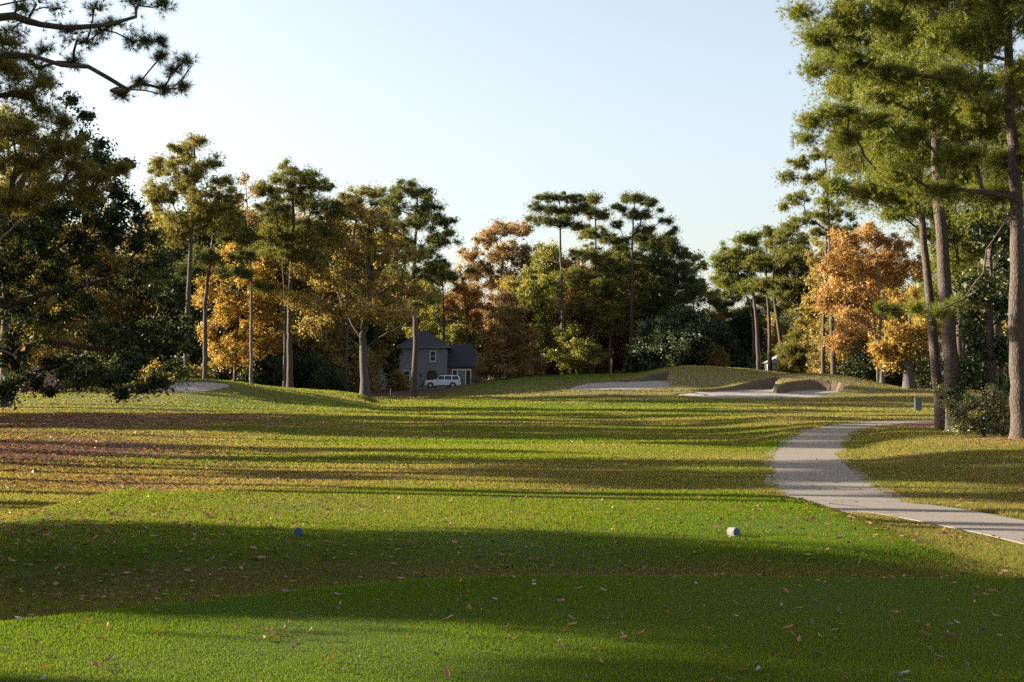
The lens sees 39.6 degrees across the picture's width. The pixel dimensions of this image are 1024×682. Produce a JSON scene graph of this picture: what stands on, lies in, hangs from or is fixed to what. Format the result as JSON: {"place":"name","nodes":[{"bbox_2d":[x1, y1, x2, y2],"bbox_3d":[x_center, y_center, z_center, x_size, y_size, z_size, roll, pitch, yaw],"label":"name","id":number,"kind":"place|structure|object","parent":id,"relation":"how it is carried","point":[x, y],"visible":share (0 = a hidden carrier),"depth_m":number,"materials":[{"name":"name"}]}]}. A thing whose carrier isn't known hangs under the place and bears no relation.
{"place":"outdoors","nodes":[
{"label":"outdoors","id":0,"kind":"place"},
{"bbox_2d":[0,365,1023,681],"bbox_3d":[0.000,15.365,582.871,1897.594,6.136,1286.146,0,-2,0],"label":"ground","id":1,"kind":"structure","parent":0,"point":[792,384],"depth_m":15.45,"materials":[{"name":"green plant"}]},
{"bbox_2d":[0,215,29,367],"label":"bare tree","id":2,"kind":"object","parent":1,"relation":"on","point":[22,346],"visible":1,"depth_m":36.14,"materials":[{"name":"orange plant"}]},
{"bbox_2d":[0,100,72,407],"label":"pine tree","id":3,"kind":"object","parent":1,"relation":"on","point":[3,109],"visible":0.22,"depth_m":111.66,"materials":[{"name":"green plant"}]},
{"bbox_2d":[10,349,68,391],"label":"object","id":4,"kind":"structure","parent":1,"relation":"on","point":[54,383],"depth_m":149.95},
{"bbox_2d":[0,173,96,391],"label":"broadleaf tree","id":5,"kind":"object","parent":1,"relation":"on","point":[48,351],"visible":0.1,"depth_m":128.10,"materials":[{"name":"green plant"}]},
{"bbox_2d":[0,22,134,221],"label":"pine tree","id":6,"kind":"object","parent":1,"relation":"on","point":[71,148],"visible":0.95,"depth_m":38.99,"materials":[{"name":"green plant"}]},
{"bbox_2d":[31,203,145,364],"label":"broadleaf tree","id":7,"kind":"object","parent":1,"relation":"on","point":[117,315],"visible":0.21,"depth_m":175.32,"materials":[{"name":"green plant"}]},
{"bbox_2d":[0,0,199,105],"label":"pine tree","id":8,"kind":"object","parent":1,"relation":"on","point":[119,91],"visible":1,"depth_m":30.03,"materials":[{"name":"green plant"}]},
{"bbox_2d":[0,89,205,412],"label":"oak tree","id":9,"kind":"object","parent":1,"relation":"on","point":[86,371],"visible":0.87,"depth_m":45.84,"materials":[{"name":"green plant"}]},
{"bbox_2d":[77,243,159,366],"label":"broadleaf tree","id":10,"kind":"object","parent":1,"relation":"on","point":[140,298],"visible":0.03,"depth_m":184.84,"materials":[{"name":"green plant"}]},
{"bbox_2d":[105,345,148,383],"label":"evergreen shrub","id":11,"kind":"object","parent":1,"relation":"on","point":[127,375],"visible":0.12,"depth_m":162.39,"materials":[{"name":"green plant"}]},
{"bbox_2d":[117,204,178,309],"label":"broadleaf tree","id":12,"kind":"object","parent":1,"relation":"on","point":[149,218],"visible":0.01,"depth_m":203.49,"materials":[{"name":"green plant"}]},
{"bbox_2d":[130,357,169,382],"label":"woodland shrub","id":13,"kind":"object","parent":1,"relation":"on","point":[153,366],"visible":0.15,"depth_m":159.58,"materials":[{"name":"yellow plant"}]},
{"bbox_2d":[136,245,195,373],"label":"broadleaf tree","id":14,"kind":"object","parent":1,"relation":"on","point":[147,309],"visible":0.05,"depth_m":182.97,"materials":[{"name":"green plant"}]},
{"bbox_2d":[139,207,193,314],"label":"broadleaf tree","id":15,"kind":"object","parent":1,"relation":"on","point":[160,220],"visible":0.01,"depth_m":197.04,"materials":[{"name":"green plant"}]},
{"bbox_2d":[128,382,228,391],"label":"bunker sand","id":16,"kind":"structure","parent":1,"relation":"on","point":[198,386],"depth_m":123.53,"materials":[{"name":"beige sand"}]},
{"bbox_2d":[168,364,216,379],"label":"woodland shrub","id":17,"kind":"object","parent":1,"relation":"on","point":[199,369],"visible":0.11,"depth_m":156.84,"materials":[{"name":"green plant"}]},
{"bbox_2d":[138,131,247,378],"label":"pine tree","id":18,"kind":"object","parent":1,"relation":"on","point":[181,229],"visible":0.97,"depth_m":142.13,"materials":[{"name":"green plant"}]},
{"bbox_2d":[125,175,269,377],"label":"broadleaf tree","id":19,"kind":"object","parent":1,"relation":"on","point":[197,353],"visible":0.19,"depth_m":172.87,"materials":[{"name":"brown plant"}]},
{"bbox_2d":[164,202,282,378],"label":"pine tree","id":20,"kind":"object","parent":1,"relation":"on","point":[208,257],"visible":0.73,"depth_m":147.94,"materials":[{"name":"green plant"}]},
{"bbox_2d":[195,327,259,381],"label":"evergreen shrub","id":21,"kind":"object","parent":1,"relation":"on","point":[221,374],"visible":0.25,"depth_m":162.64,"materials":[{"name":"green plant"}]},
{"bbox_2d":[201,229,264,319],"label":"pine tree","id":22,"kind":"object","parent":1,"relation":"on","point":[244,289],"visible":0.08,"depth_m":172.94,"materials":[{"name":"green plant"}]},
{"bbox_2d":[190,241,292,381],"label":"maple tree","id":23,"kind":"object","parent":1,"relation":"on","point":[239,338],"visible":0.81,"depth_m":157.41,"materials":[{"name":"yellow plant"}]},
{"bbox_2d":[230,366,264,384],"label":"evergreen shrub","id":24,"kind":"object","parent":1,"relation":"on","point":[244,377],"visible":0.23,"depth_m":158.99,"materials":[{"name":"green plant"}]},
{"bbox_2d":[232,172,268,383],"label":"pine tree","id":25,"kind":"object","parent":1,"relation":"on","point":[243,182],"visible":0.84,"depth_m":149.98,"materials":[{"name":"orange plant"}]},
{"bbox_2d":[216,204,308,357],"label":"broadleaf tree","id":26,"kind":"object","parent":1,"relation":"on","point":[296,282],"visible":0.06,"depth_m":180.08,"materials":[{"name":"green plant"}]},
{"bbox_2d":[246,213,305,386],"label":"pine tree","id":27,"kind":"object","parent":1,"relation":"on","point":[257,246],"visible":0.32,"depth_m":153.87,"materials":[{"name":"green plant"}]},
{"bbox_2d":[253,344,299,387],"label":"evergreen shrub","id":28,"kind":"object","parent":1,"relation":"on","point":[271,365],"visible":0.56,"depth_m":168.05,"materials":[{"name":"green plant"}]},
{"bbox_2d":[250,156,350,387],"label":"pine tree","id":29,"kind":"object","parent":1,"relation":"on","point":[297,197],"visible":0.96,"depth_m":149.70,"materials":[{"name":"green plant"}]},
{"bbox_2d":[293,344,339,388],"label":"evergreen shrub","id":30,"kind":"object","parent":1,"relation":"on","point":[306,364],"visible":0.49,"depth_m":170.31,"materials":[{"name":"green plant"}]},
{"bbox_2d":[266,211,369,390],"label":"broadleaf tree","id":31,"kind":"object","parent":1,"relation":"on","point":[312,342],"visible":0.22,"depth_m":176.00,"materials":[{"name":"green plant"}]},
{"bbox_2d":[304,359,353,391],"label":"evergreen shrub","id":32,"kind":"object","parent":1,"relation":"on","point":[329,377],"visible":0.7,"depth_m":166.82,"materials":[{"name":"green plant"}]},
{"bbox_2d":[319,249,383,376],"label":"broadleaf tree","id":33,"kind":"object","parent":1,"relation":"on","point":[372,333],"visible":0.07,"depth_m":197.51,"materials":[{"name":"plant"}]},
{"bbox_2d":[272,192,443,396],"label":"oak tree","id":34,"kind":"object","parent":1,"relation":"on","point":[363,309],"visible":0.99,"depth_m":149.38,"materials":[{"name":"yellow plant"}]},
{"bbox_2d":[322,181,394,391],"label":"pine tree","id":35,"kind":"object","parent":1,"relation":"on","point":[372,193],"visible":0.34,"depth_m":176.22,"materials":[{"name":"green plant"}]},
{"bbox_2d":[342,340,385,392],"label":"woodland shrub","id":36,"kind":"object","parent":1,"relation":"on","point":[354,364],"visible":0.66,"depth_m":182.31,"materials":[{"name":"green plant"}]},
{"bbox_2d":[352,253,404,382],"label":"broadleaf tree","id":37,"kind":"object","parent":1,"relation":"on","point":[392,358],"visible":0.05,"depth_m":206.14,"materials":[{"name":"plant"}]},
{"bbox_2d":[343,221,426,381],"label":"broadleaf tree","id":38,"kind":"object","parent":1,"relation":"on","point":[395,332],"visible":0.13,"depth_m":203.28,"materials":[{"name":"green plant"}]},
{"bbox_2d":[384,300,410,385],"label":"broadleaf tree","id":39,"kind":"object","parent":1,"relation":"on","point":[398,341],"visible":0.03,"depth_m":230.03,"materials":[{"name":"plant"}]},
{"bbox_2d":[385,368,410,390],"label":"woodland shrub","id":40,"kind":"object","parent":1,"relation":"on","point":[399,380],"visible":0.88,"depth_m":194.56,"materials":[{"name":"green plant"}]},
{"bbox_2d":[373,175,465,396],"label":"pine tree","id":41,"kind":"object","parent":1,"relation":"on","point":[421,217],"visible":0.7,"depth_m":159.61,"materials":[{"name":"green plant"}]},
{"bbox_2d":[396,330,486,388],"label":"house","id":42,"kind":"structure","parent":1,"relation":"on","point":[437,357],"depth_m":215.05,"materials":[{"name":"grey paint"}]},
{"bbox_2d":[402,266,484,348],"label":"poplar tree","id":43,"kind":"object","parent":1,"relation":"on","point":[454,332],"visible":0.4,"depth_m":244.16,"materials":[{"name":"green plant"}]},
{"bbox_2d":[416,258,478,342],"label":"pine tree","id":44,"kind":"object","parent":1,"relation":"on","point":[451,275],"visible":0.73,"depth_m":221.30,"materials":[{"name":"green plant"}]},
{"bbox_2d":[434,278,490,343],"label":"maple tree","id":45,"kind":"object","parent":1,"relation":"on","point":[461,289],"visible":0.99,"depth_m":225.44,"materials":[{"name":"orange plant"}]},
{"bbox_2d":[457,298,495,356],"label":"broadleaf tree","id":46,"kind":"object","parent":1,"relation":"on","point":[481,345],"visible":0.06,"depth_m":249.77,"materials":[{"name":"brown plant"}]},
{"bbox_2d":[449,216,539,377],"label":"maple tree","id":47,"kind":"object","parent":1,"relation":"on","point":[502,253],"visible":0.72,"depth_m":231.73,"materials":[{"name":"orange plant"}]},
{"bbox_2d":[471,287,552,379],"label":"beech tree","id":48,"kind":"object","parent":1,"relation":"on","point":[514,333],"visible":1,"depth_m":193.30,"materials":[{"name":"plant"}]},
{"bbox_2d":[0,383,1023,620],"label":"leaf litter","id":49,"kind":"object","parent":1,"relation":"on","point":[31,426],"visible":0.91,"depth_m":34.44,"materials":[{"name":"brown plant"}]},
{"bbox_2d":[484,265,556,378],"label":"broadleaf tree","id":50,"kind":"object","parent":1,"relation":"on","point":[506,280],"visible":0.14,"depth_m":224.35,"materials":[{"name":"green plant"}]},
{"bbox_2d":[493,264,558,377],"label":"broadleaf tree","id":51,"kind":"object","parent":1,"relation":"on","point":[530,317],"visible":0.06,"depth_m":225.92,"materials":[{"name":"plant"}]},
{"bbox_2d":[511,238,577,374],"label":"sweetgum tree","id":52,"kind":"object","parent":1,"relation":"on","point":[533,277],"visible":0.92,"depth_m":211.42,"materials":[{"name":"green plant"}]},
{"bbox_2d":[521,191,592,374],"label":"pine tree","id":53,"kind":"object","parent":1,"relation":"on","point":[563,214],"visible":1,"depth_m":208.96,"materials":[{"name":"green plant"}]},
{"bbox_2d":[529,241,586,374],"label":"broadleaf tree","id":54,"kind":"object","parent":1,"relation":"on","point":[556,265],"visible":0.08,"depth_m":228.76,"materials":[{"name":"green plant"}]},
{"bbox_2d":[541,320,613,373],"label":"beech tree","id":55,"kind":"object","parent":1,"relation":"on","point":[586,351],"visible":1,"depth_m":207.40,"materials":[{"name":"green plant"}]},
{"bbox_2d":[547,261,608,373],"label":"broadleaf tree","id":56,"kind":"object","parent":1,"relation":"on","point":[587,326],"visible":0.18,"depth_m":221.53,"materials":[{"name":"green plant"}]},
{"bbox_2d":[556,262,622,374],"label":"broadleaf tree","id":57,"kind":"object","parent":1,"relation":"on","point":[606,341],"visible":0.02,"depth_m":225.83,"materials":[{"name":"green plant"}]},
{"bbox_2d":[556,189,634,373],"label":"pine tree","id":58,"kind":"object","parent":1,"relation":"on","point":[602,281],"visible":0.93,"depth_m":212.38,"materials":[{"name":"green plant"}]},
{"bbox_2d":[584,244,654,373],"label":"sweetgum tree","id":59,"kind":"object","parent":1,"relation":"on","point":[611,318],"visible":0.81,"depth_m":213.62,"materials":[{"name":"green plant"}]},
{"bbox_2d":[569,381,669,389],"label":"bunker sand","id":60,"kind":"structure","parent":1,"relation":"on","point":[634,385],"depth_m":163.81,"materials":[{"name":"beige sand"}]},
{"bbox_2d":[596,260,653,373],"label":"broadleaf tree","id":61,"kind":"object","parent":1,"relation":"on","point":[625,339],"visible":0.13,"depth_m":219.73,"materials":[{"name":"green plant"}]},
{"bbox_2d":[604,190,682,372],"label":"pine tree","id":62,"kind":"object","parent":1,"relation":"on","point":[634,213],"visible":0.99,"depth_m":212.02,"materials":[{"name":"green plant"}]},
{"bbox_2d":[620,231,675,307],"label":"pine tree","id":63,"kind":"object","parent":1,"relation":"on","point":[642,239],"visible":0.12,"depth_m":228.16,"materials":[{"name":"green plant"}]},
{"bbox_2d":[625,231,709,357],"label":"broadleaf tree","id":64,"kind":"object","parent":1,"relation":"on","point":[688,288],"visible":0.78,"depth_m":214.33,"materials":[{"name":"green plant"}]},
{"bbox_2d":[621,301,742,372],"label":"magnolia tree","id":65,"kind":"object","parent":1,"relation":"on","point":[681,343],"visible":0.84,"depth_m":205.36,"materials":[{"name":"green plant"}]},
{"bbox_2d":[685,249,726,364],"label":"pine tree","id":66,"kind":"object","parent":1,"relation":"on","point":[714,300],"visible":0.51,"depth_m":226.43,"materials":[{"name":"green plant"}]},
{"bbox_2d":[692,343,734,366],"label":"woodland shrub","id":67,"kind":"object","parent":1,"relation":"on","point":[711,359],"visible":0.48,"depth_m":205.08,"materials":[{"name":"green plant"}]},
{"bbox_2d":[690,327,746,367],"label":"evergreen shrub","id":68,"kind":"object","parent":1,"relation":"on","point":[733,356],"visible":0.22,"depth_m":206.98,"materials":[{"name":"green plant"}]},
{"bbox_2d":[710,300,736,331],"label":"pine tree","id":69,"kind":"object","parent":1,"relation":"on","point":[722,308],"visible":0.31,"depth_m":227.47,"materials":[{"name":"green plant"}]},
{"bbox_2d":[702,275,745,341],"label":"pine tree","id":70,"kind":"object","parent":1,"relation":"on","point":[733,309],"visible":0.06,"depth_m":249.63,"materials":[{"name":"green plant"}]},
{"bbox_2d":[706,228,767,369],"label":"pine tree","id":71,"kind":"object","parent":1,"relation":"on","point":[725,262],"visible":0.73,"depth_m":197.14,"materials":[{"name":"green plant"}]},
{"bbox_2d":[716,272,770,358],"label":"pine tree","id":72,"kind":"object","parent":1,"relation":"on","point":[727,295],"visible":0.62,"depth_m":203.56,"materials":[{"name":"green plant"}]},
{"bbox_2d":[724,298,771,362],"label":"broadleaf tree","id":73,"kind":"object","parent":1,"relation":"on","point":[742,322],"visible":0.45,"depth_m":222.35,"materials":[{"name":"green plant"}]},
{"bbox_2d":[746,347,767,369],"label":"evergreen shrub","id":74,"kind":"object","parent":1,"relation":"on","point":[752,362],"visible":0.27,"depth_m":199.49,"materials":[{"name":"green plant"}]},
{"bbox_2d":[679,389,836,397],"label":"bunker sand","id":75,"kind":"structure","parent":1,"relation":"on","point":[757,393],"depth_m":149.07,"materials":[{"name":"beige sand"}]},
{"bbox_2d":[737,224,797,370],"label":"pine tree","id":76,"kind":"object","parent":1,"relation":"on","point":[765,281],"visible":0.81,"depth_m":193.35,"materials":[{"name":"green plant"}]},
{"bbox_2d":[762,240,814,332],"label":"pine tree","id":77,"kind":"object","parent":1,"relation":"on","point":[772,307],"visible":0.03,"depth_m":216.41,"materials":[{"name":"green plant"}]},
{"bbox_2d":[762,222,815,372],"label":"pine tree","id":78,"kind":"object","parent":1,"relation":"on","point":[784,253],"visible":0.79,"depth_m":190.39,"materials":[{"name":"green plant"}]},
{"bbox_2d":[762,251,820,355],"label":"broadleaf tree","id":79,"kind":"object","parent":1,"relation":"on","point":[785,329],"visible":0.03,"depth_m":210.14,"materials":[{"name":"green plant"}]},
{"bbox_2d":[772,322,814,372],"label":"shrub","id":80,"kind":"object","parent":1,"relation":"on","point":[790,357],"visible":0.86,"depth_m":185.20,"materials":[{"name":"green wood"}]},
{"bbox_2d":[777,256,815,353],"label":"oak tree","id":81,"kind":"object","parent":1,"relation":"on","point":[803,269],"visible":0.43,"depth_m":190.01,"materials":[{"name":"green plant"}]},
{"bbox_2d":[771,146,858,374],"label":"pine tree","id":82,"kind":"object","parent":1,"relation":"on","point":[798,164],"visible":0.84,"depth_m":173.84,"materials":[{"name":"green plant"}]},
{"bbox_2d":[784,235,876,373],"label":"broadleaf tree","id":83,"kind":"object","parent":1,"relation":"on","point":[807,324],"visible":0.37,"depth_m":180.45,"materials":[{"name":"yellow plant"}]},
{"bbox_2d":[806,208,860,373],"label":"pine tree","id":84,"kind":"object","parent":1,"relation":"on","point":[818,232],"visible":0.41,"depth_m":175.90,"materials":[{"name":"green plant"}]},
{"bbox_2d":[802,256,887,373],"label":"broadleaf tree","id":85,"kind":"object","parent":1,"relation":"on","point":[864,339],"visible":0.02,"depth_m":185.17,"materials":[{"name":"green plant"}]},
{"bbox_2d":[828,342,902,383],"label":"evergreen shrub","id":86,"kind":"object","parent":1,"relation":"on","point":[858,365],"visible":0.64,"depth_m":175.49,"materials":[{"name":"green plant"}]},
{"bbox_2d":[806,220,935,383],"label":"maple tree","id":87,"kind":"object","parent":1,"relation":"on","point":[850,261],"visible":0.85,"depth_m":166.17,"materials":[{"name":"orange plant"}]},
{"bbox_2d":[813,39,977,244],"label":"pine tree","id":88,"kind":"object","parent":1,"relation":"on","point":[843,161],"visible":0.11,"depth_m":100.49,"materials":[{"name":"green plant"}]},
{"bbox_2d":[802,88,991,430],"bbox_3d":[16.991,-3.759,62.412,8.516,15.673,5.228,0,-2,12],"label":"pine tree","id":89,"kind":"object","parent":1,"relation":"on","point":[858,192],"visible":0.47,"depth_m":62.02,"materials":[{"name":"green plant"}]},
{"bbox_2d":[775,0,1023,438],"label":"pine tree","id":90,"kind":"object","parent":1,"relation":"on","point":[893,74],"visible":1,"depth_m":49.97,"materials":[{"name":"green plant"}]},
{"bbox_2d":[886,354,915,386],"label":"evergreen shrub","id":91,"kind":"object","parent":1,"relation":"on","point":[899,382],"visible":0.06,"depth_m":177.93,"materials":[{"name":"plant"}]},
{"bbox_2d":[862,282,941,388],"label":"maple tree","id":92,"kind":"object","parent":1,"relation":"on","point":[913,349],"visible":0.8,"depth_m":151.62,"materials":[{"name":"yellow plant"}]},
{"bbox_2d":[800,0,1023,418],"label":"pine tree","id":93,"kind":"object","parent":1,"relation":"on","point":[864,41],"visible":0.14,"depth_m":83.69,"materials":[{"name":"green plant"}]},
{"bbox_2d":[899,272,940,343],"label":"pine tree","id":94,"kind":"object","parent":1,"relation":"on","point":[914,312],"visible":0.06,"depth_m":205.98,"materials":[{"name":"green plant"}]},
{"bbox_2d":[833,0,1016,432],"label":"pine tree","id":95,"kind":"object","parent":1,"relation":"on","point":[915,43],"visible":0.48,"depth_m":59.77,"materials":[{"name":"green plant"}]},
{"bbox_2d":[913,355,943,388],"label":"evergreen shrub","id":96,"kind":"object","parent":1,"relation":"on","point":[923,379],"visible":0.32,"depth_m":164.22,"materials":[{"name":"green plant"}]},
{"bbox_2d":[866,199,1000,399],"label":"pine tree","id":97,"kind":"object","parent":1,"relation":"on","point":[958,257],"visible":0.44,"depth_m":87.94,"materials":[{"name":"green plant"}]},
{"bbox_2d":[916,233,987,363],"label":"pine tree","id":98,"kind":"object","parent":1,"relation":"on","point":[983,320],"visible":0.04,"depth_m":168.34,"materials":[{"name":"green plant"}]},
{"bbox_2d":[932,382,1009,437],"bbox_3d":[17.013,2.607,52.015,3.100,2.184,2.105,-1,-2,21],"label":"holly shrub","id":99,"kind":"object","parent":1,"relation":"on","point":[989,420],"visible":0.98,"depth_m":51.73,"materials":[{"name":"green plant"}]},
{"bbox_2d":[933,200,1023,432],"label":"holly tree","id":100,"kind":"object","parent":1,"relation":"on","point":[990,354],"visible":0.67,"depth_m":59.96,"materials":[{"name":"green plant"}]},
{"bbox_2d":[0,0,1023,360],"label":"sky","id":101,"kind":"structure","parent":0,"point":[493,106],"materials":[{"name":"blue"}]},
{"bbox_2d":[762,419,1023,543],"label":"cart path","id":102,"kind":"structure","parent":0,"point":[792,461],"depth_m":30.76,"materials":[{"name":"concrete"}]},
{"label":"driveway","id":103,"kind":"structure","parent":0,"visible":0},
{"bbox_2d":[424,374,460,388],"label":"parked car","id":104,"kind":"object","parent":103,"relation":"on","point":[451,380],"visible":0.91,"depth_m":205.50,"materials":[{"name":"white paint"}]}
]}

